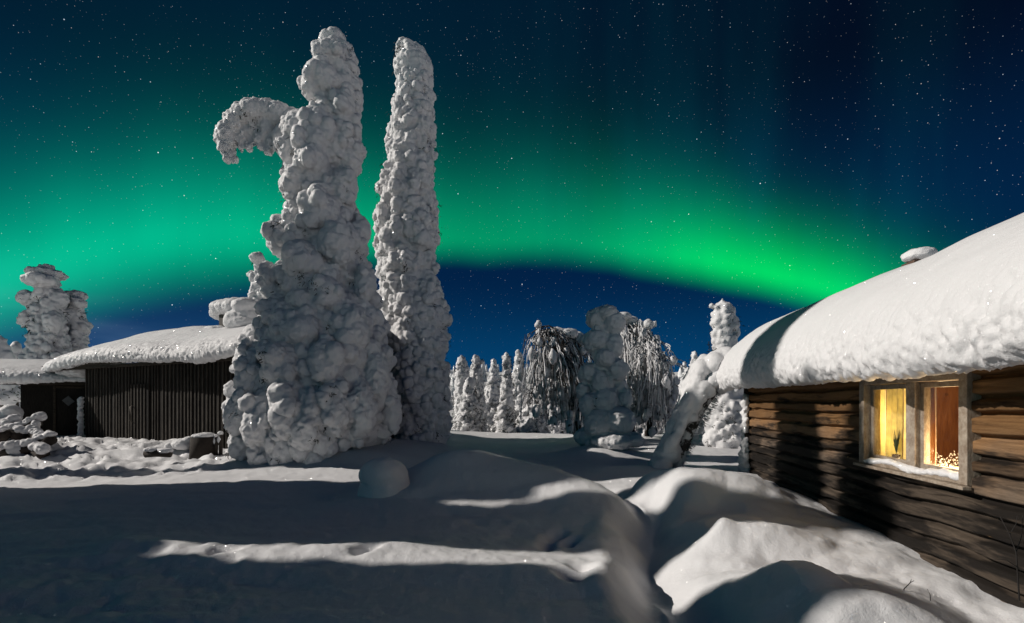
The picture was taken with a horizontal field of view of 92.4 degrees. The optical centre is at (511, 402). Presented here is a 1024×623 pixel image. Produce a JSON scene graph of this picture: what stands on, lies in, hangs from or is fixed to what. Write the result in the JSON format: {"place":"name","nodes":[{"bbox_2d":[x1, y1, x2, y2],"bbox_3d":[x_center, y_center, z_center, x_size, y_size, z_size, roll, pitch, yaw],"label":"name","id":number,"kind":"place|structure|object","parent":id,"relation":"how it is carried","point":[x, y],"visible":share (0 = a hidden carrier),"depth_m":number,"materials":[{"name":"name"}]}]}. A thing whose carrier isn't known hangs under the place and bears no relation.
{"place":"outdoors","nodes":[
{"label":"outdoors","id":0,"kind":"place"},
{"bbox_2d":[189,432,214,458],"bbox_3d":[-8.300,1.167,13.200,0.652,0.714,0.652,0,0,0],"label":"chopping block","id":1,"kind":"object","parent":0,"point":[201,444],"depth_m":12.95,"materials":[{"name":"brown wood"}]},
{"bbox_2d":[0,372,1023,622],"bbox_3d":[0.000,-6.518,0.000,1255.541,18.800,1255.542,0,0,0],"label":"ground","id":2,"kind":"structure","parent":0,"point":[506,528],"depth_m":5.43,"materials":[{"name":"white snow"}]},
{"bbox_2d":[0,335,20,406],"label":"snow laden spruce","id":3,"kind":"object","parent":2,"relation":"on","point":[10,394],"visible":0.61,"depth_m":39.82,"materials":[{"name":"white plant"}]},
{"bbox_2d":[0,405,23,420],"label":"snowy bush","id":4,"kind":"object","parent":2,"relation":"on","point":[6,411],"visible":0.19,"depth_m":15.53,"materials":[{"name":"white snow"}]},
{"bbox_2d":[10,341,24,405],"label":"snow laden spruce","id":5,"kind":"object","parent":2,"relation":"on","point":[16,347],"visible":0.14,"depth_m":41.71,"materials":[{"name":"white plant"}]},
{"bbox_2d":[0,438,37,456],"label":"firewood log","id":6,"kind":"object","parent":2,"relation":"on","point":[22,443],"visible":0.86,"depth_m":12.69,"materials":[{"name":"white plant"}]},
{"bbox_2d":[6,438,62,455],"bbox_3d":[-13.448,1.272,13.480,2.417,0.723,1.706,0,0,0],"label":"snow heap","id":7,"kind":"object","parent":2,"relation":"on","point":[16,449],"visible":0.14,"depth_m":12.70,"materials":[{"name":"white snow"}]},
{"bbox_2d":[0,426,10,441],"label":"firewood log","id":8,"kind":"object","parent":7,"relation":"on","point":[5,433],"visible":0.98,"depth_m":12.99,"materials":[{"name":"brown wood"}]},
{"bbox_2d":[0,419,29,439],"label":"firewood log","id":9,"kind":"object","parent":7,"relation":"on","point":[18,432],"visible":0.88,"depth_m":13.15,"materials":[{"name":"white plant"}]},
{"bbox_2d":[3,414,21,422],"bbox_3d":[-13.997,0.615,13.620,0.893,0.573,0.404,0,0,11],"label":"firewood log","id":10,"kind":"object","parent":9,"relation":"on","point":[12,418],"visible":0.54,"depth_m":13.45,"materials":[{"name":"white plant"}]},
{"bbox_2d":[14,412,46,426],"bbox_3d":[-13.364,0.626,13.522,0.880,0.726,0.336,0,0,-13],"label":"firewood log","id":11,"kind":"object","parent":7,"relation":"on","point":[39,416],"visible":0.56,"depth_m":13.46,"materials":[{"name":"white plant"}]},
{"bbox_2d":[25,420,43,437],"bbox_3d":[-12.812,0.832,13.235,0.880,0.693,0.346,0,0,32],"label":"firewood log","id":12,"kind":"object","parent":7,"relation":"on","point":[34,430],"visible":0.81,"depth_m":13.19,"materials":[{"name":"white plant"}]},
{"bbox_2d":[28,442,50,458],"bbox_3d":[-12.176,1.251,12.684,0.837,0.458,0.371,0,0,27],"label":"firewood log","id":13,"kind":"object","parent":2,"relation":"on","point":[40,450],"visible":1,"depth_m":12.51,"materials":[{"name":"white plant"}]},
{"bbox_2d":[15,263,72,358],"bbox_3d":[-22.646,-3.302,23.981,2.324,7.010,2.251,0,0,0],"label":"snow laden spruce","id":14,"kind":"object","parent":2,"relation":"on","point":[41,318],"visible":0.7,"depth_m":23.42,"materials":[{"name":"white plant"}]},
{"bbox_2d":[34,430,57,445],"bbox_3d":[-12.374,1.021,13.004,0.768,0.576,0.348,0,0,12],"label":"firewood log","id":15,"kind":"object","parent":2,"relation":"on","point":[49,437],"visible":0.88,"depth_m":12.87,"materials":[{"name":"white plant"}]},
{"bbox_2d":[0,359,122,435],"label":"hut","id":16,"kind":"object","parent":2,"relation":"on","point":[53,396],"visible":0.37,"depth_m":18.09,"materials":[{"name":"brown wood"}]},
{"bbox_2d":[56,388,84,435],"bbox_3d":[-16.394,0.375,18.430,1.100,1.850,0.029,0,0,-25],"label":"door","id":17,"kind":"structure","parent":16,"relation":"in","point":[66,416],"depth_m":18.32,"materials":[{"name":"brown wood"}]},
{"bbox_2d":[64,290,93,351],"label":"snow laden spruce","id":18,"kind":"object","parent":2,"relation":"on","point":[79,325],"visible":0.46,"depth_m":24.76,"materials":[{"name":"white plant"}]},
{"bbox_2d":[143,447,173,457],"bbox_3d":[-8.603,1.214,11.937,0.689,0.259,0.277,0,0,0],"label":"buried log","id":19,"kind":"object","parent":2,"relation":"on","point":[155,452],"visible":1,"depth_m":11.84,"materials":[{"name":"white plant"}]},
{"bbox_2d":[164,436,190,449],"bbox_3d":[-9.057,1.139,13.401,0.816,0.418,0.514,0,0,0],"label":"snowy stone","id":20,"kind":"object","parent":2,"relation":"on","point":[181,443],"visible":0.73,"depth_m":13.24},
{"bbox_2d":[213,434,218,454],"bbox_3d":[-7.968,1.143,13.203,0.135,0.570,0.135,0,0,0],"label":"frosted stake","id":21,"kind":"object","parent":2,"relation":"on","point":[215,436],"visible":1,"depth_m":13.16,"materials":[{"name":"brown wood"}]},
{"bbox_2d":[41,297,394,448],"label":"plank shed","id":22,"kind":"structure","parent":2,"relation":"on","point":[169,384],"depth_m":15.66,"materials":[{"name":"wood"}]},
{"bbox_2d":[130,383,148,439],"bbox_3d":[-12.151,0.425,15.940,1.000,2.050,0.136,0,0,26],"label":"door","id":23,"kind":"structure","parent":22,"relation":"in","point":[139,393],"depth_m":15.99,"materials":[{"name":"brown wood"}]},
{"bbox_2d":[217,431,223,454],"bbox_3d":[-7.844,1.092,13.198,0.150,0.641,0.138,0,0,0],"label":"frosted stake","id":24,"kind":"object","parent":2,"relation":"on","point":[220,438],"visible":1,"depth_m":13.16,"materials":[{"name":"brown wood"}]},
{"bbox_2d":[246,252,264,299],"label":"snow laden spruce","id":25,"kind":"object","parent":2,"relation":"on","point":[256,258],"visible":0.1,"depth_m":21.64,"materials":[{"name":"white plant"}]},
{"bbox_2d":[213,26,401,465],"bbox_3d":[-5.010,-3.807,12.613,4.235,11.846,4.242,0,0,-39],"label":"snow laden spruce","id":26,"kind":"object","parent":2,"relation":"on","point":[314,360],"visible":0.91,"depth_m":11.75,"materials":[{"name":"white plant"}]},
{"bbox_2d":[358,457,409,497],"bbox_3d":[-2.043,1.325,7.910,0.855,0.884,0.798,0,0,0],"label":"snowy stump","id":27,"kind":"object","parent":2,"relation":"on","point":[382,477],"visible":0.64,"depth_m":7.61,"materials":[{"name":"white snow"}]},
{"bbox_2d":[372,37,452,443],"bbox_3d":[-3.085,-4.530,15.227,2.462,13.492,2.118,0,0,0],"label":"snow laden spruce","id":28,"kind":"object","parent":2,"relation":"on","point":[415,305],"visible":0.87,"depth_m":14.56,"materials":[{"name":"white plant"}]},
{"bbox_2d":[448,385,453,408],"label":"distant spruce","id":29,"kind":"object","parent":2,"relation":"on","point":[450,400],"visible":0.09,"depth_m":92.64,"materials":[{"name":"white plant"}]},
{"bbox_2d":[450,374,454,395],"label":"distant spruce","id":30,"kind":"object","parent":2,"relation":"on","point":[452,383],"visible":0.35,"depth_m":116.28,"materials":[{"name":"white plant"}]},
{"bbox_2d":[451,361,469,429],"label":"snow laden spruce","id":31,"kind":"object","parent":2,"relation":"on","point":[454,385],"visible":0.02,"depth_m":37.47,"materials":[{"name":"white plant"}]},
{"bbox_2d":[451,355,470,429],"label":"snow laden spruce","id":32,"kind":"object","parent":2,"relation":"on","point":[461,376],"visible":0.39,"depth_m":30.70,"materials":[{"name":"white plant"}]},
{"bbox_2d":[452,377,484,431],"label":"snow laden spruce","id":33,"kind":"object","parent":2,"relation":"on","point":[469,417],"visible":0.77,"depth_m":27.62,"materials":[{"name":"white plant"}]},
{"bbox_2d":[469,355,488,431],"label":"snow laden spruce","id":34,"kind":"object","parent":2,"relation":"on","point":[476,371],"visible":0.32,"depth_m":31.73,"materials":[{"name":"white plant"}]},
{"bbox_2d":[481,362,487,380],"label":"distant spruce","id":35,"kind":"object","parent":2,"relation":"on","point":[484,375],"visible":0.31,"depth_m":161.24,"materials":[{"name":"white plant"}]},
{"bbox_2d":[484,370,499,431],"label":"snow laden spruce","id":36,"kind":"object","parent":2,"relation":"on","point":[491,391],"visible":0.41,"depth_m":39.56,"materials":[{"name":"white plant"}]},
{"bbox_2d":[484,359,501,392],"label":"snow laden spruce","id":37,"kind":"object","parent":2,"relation":"on","point":[493,362],"visible":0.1,"depth_m":58.00,"materials":[{"name":"white plant"}]},
{"bbox_2d":[489,404,517,432],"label":"snow laden spruce","id":38,"kind":"object","parent":2,"relation":"on","point":[503,418],"visible":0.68,"depth_m":26.64,"materials":[{"name":"white plant"}]},
{"bbox_2d":[497,352,515,424],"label":"snow laden spruce","id":39,"kind":"object","parent":2,"relation":"on","point":[507,395],"visible":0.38,"depth_m":29.77,"materials":[{"name":"white plant"}]},
{"bbox_2d":[512,349,528,418],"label":"snow laden spruce","id":40,"kind":"object","parent":2,"relation":"on","point":[517,362],"visible":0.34,"depth_m":42.30,"materials":[{"name":"white plant"}]},
{"bbox_2d":[526,364,535,391],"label":"snow laden spruce","id":41,"kind":"object","parent":2,"relation":"on","point":[528,385],"visible":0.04,"depth_m":47.11,"materials":[{"name":"white plant"}]},
{"bbox_2d":[514,404,551,432],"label":"snow laden spruce","id":42,"kind":"object","parent":2,"relation":"on","point":[528,424],"visible":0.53,"depth_m":28.34,"materials":[{"name":"white plant"}]},
{"bbox_2d":[517,384,557,429],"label":"weeping birch","id":43,"kind":"object","parent":2,"relation":"on","point":[533,401],"visible":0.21,"depth_m":33.94,"materials":[{"name":"white plant"}]},
{"bbox_2d":[516,320,593,434],"bbox_3d":[2.126,-0.954,21.012,3.931,4.784,3.937,0,0,0],"label":"weeping birch","id":44,"kind":"object","parent":2,"relation":"on","point":[559,358],"visible":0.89,"depth_m":19.99,"materials":[{"name":"white plant"}]},
{"bbox_2d":[546,382,568,433],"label":"snow laden spruce","id":45,"kind":"object","parent":2,"relation":"on","point":[558,427],"visible":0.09,"depth_m":36.69,"materials":[{"name":"white plant"}]},
{"bbox_2d":[573,304,644,449],"bbox_3d":[2.860,-0.540,14.838,1.709,4.873,2.053,0,0,-30],"label":"snow laden spruce","id":46,"kind":"object","parent":2,"relation":"on","point":[604,395],"visible":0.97,"depth_m":14.49,"materials":[{"name":"white plant"}]},
{"bbox_2d":[619,312,662,433],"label":"weeping birch","id":47,"kind":"object","parent":2,"relation":"on","point":[633,332],"visible":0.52,"depth_m":22.17,"materials":[{"name":"white plant"}]},
{"bbox_2d":[642,420,660,435],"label":"snow laden spruce","id":48,"kind":"object","parent":2,"relation":"on","point":[658,432],"visible":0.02,"depth_m":36.13,"materials":[{"name":"white plant"}]},
{"bbox_2d":[629,319,686,437],"bbox_3d":[6.419,-1.048,22.092,2.588,5.302,4.149,0,0,0],"label":"weeping birch","id":49,"kind":"object","parent":2,"relation":"on","point":[653,357],"visible":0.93,"depth_m":21.29,"materials":[{"name":"white plant"}]},
{"bbox_2d":[637,371,679,435],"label":"weeping birch","id":50,"kind":"object","parent":2,"relation":"on","point":[673,403],"visible":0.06,"depth_m":24.56,"materials":[{"name":"white plant"}]},
{"bbox_2d":[678,366,683,377],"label":"distant spruce","id":51,"kind":"object","parent":2,"relation":"on","point":[680,372],"visible":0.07,"depth_m":113.06,"materials":[{"name":"white plant"}]},
{"bbox_2d":[648,346,731,468],"bbox_3d":[4.184,0.271,11.152,2.195,3.084,0.982,0,0,0],"label":"bent tree","id":52,"kind":"object","parent":2,"relation":"on","point":[698,391],"visible":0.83,"depth_m":10.85,"materials":[{"name":"white plant"}]},
{"bbox_2d":[677,365,704,433],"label":"snow laden spruce","id":53,"kind":"object","parent":2,"relation":"on","point":[683,374],"visible":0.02,"depth_m":33.84,"materials":[{"name":"white plant"}]},
{"bbox_2d":[689,351,704,432],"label":"snow laden spruce","id":54,"kind":"object","parent":2,"relation":"on","point":[693,356],"visible":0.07,"depth_m":42.95,"materials":[{"name":"white plant"}]},
{"bbox_2d":[699,298,745,448],"bbox_3d":[8.290,-0.830,18.972,1.937,6.381,1.899,0,0,41],"label":"snow laden spruce","id":55,"kind":"object","parent":2,"relation":"on","point":[723,428],"visible":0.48,"depth_m":18.56,"materials":[{"name":"white plant"}]},
{"bbox_2d":[716,213,1023,607],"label":"log cabin","id":56,"kind":"object","parent":2,"relation":"on","point":[813,380],"visible":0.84,"depth_m":4.97,"materials":[{"name":"wood"}]},
{"bbox_2d":[880,389,885,455],"bbox_3d":[4.513,0.230,6.058,0.032,0.980,0.323,0,0,9],"label":"curtain","id":57,"kind":"object","parent":56,"relation":"hanging from","point":[883,419],"visible":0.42,"depth_m":5.94,"materials":[{"name":"fabric"}]},
{"bbox_2d":[886,389,902,458],"bbox_3d":[4.466,0.230,5.736,0.020,0.980,0.312,0,0,9],"label":"curtain","id":58,"kind":"object","parent":56,"relation":"hanging from","point":[894,412],"visible":0.7,"depth_m":5.74,"materials":[{"name":"yellow fabric"}]},
{"bbox_2d":[892,430,900,457],"bbox_3d":[4.421,0.495,5.645,0.082,0.390,0.119,0,0,-22],"label":"potted plant","id":59,"kind":"object","parent":56,"relation":"on","point":[896,444],"visible":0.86,"depth_m":5.63,"materials":[{"name":"green plant"}]},
{"bbox_2d":[903,389,905,458],"bbox_3d":[4.422,0.230,5.475,0.028,0.980,0.183,0,0,9],"label":"curtain","id":60,"kind":"object","parent":56,"relation":"hanging from","point":[904,442],"visible":0.2,"depth_m":5.53,"materials":[{"name":"fabric"}]},
{"bbox_2d":[853,371,980,490],"bbox_3d":[4.288,0.242,5.246,0.290,1.085,1.830,0,0,9],"label":"window","id":61,"kind":"structure","parent":56,"relation":"in","point":[917,462],"depth_m":5.10,"materials":[{"name":"paint"}]},
{"bbox_2d":[930,387,935,464],"bbox_3d":[4.372,0.230,5.149,0.032,0.980,0.163,0,0,9],"label":"curtain","id":62,"kind":"object","parent":56,"relation":"hanging from","point":[932,437],"visible":0.26,"depth_m":5.09,"materials":[{"name":"brown fabric"}]},
{"bbox_2d":[997,515,1022,600],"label":"bare twig","id":63,"kind":"object","parent":2,"relation":"on","point":[1016,565],"visible":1,"depth_m":3.45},
{"bbox_2d":[0,0,1023,371],"label":"sky","id":64,"kind":"structure","parent":0,"point":[662,162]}
]}

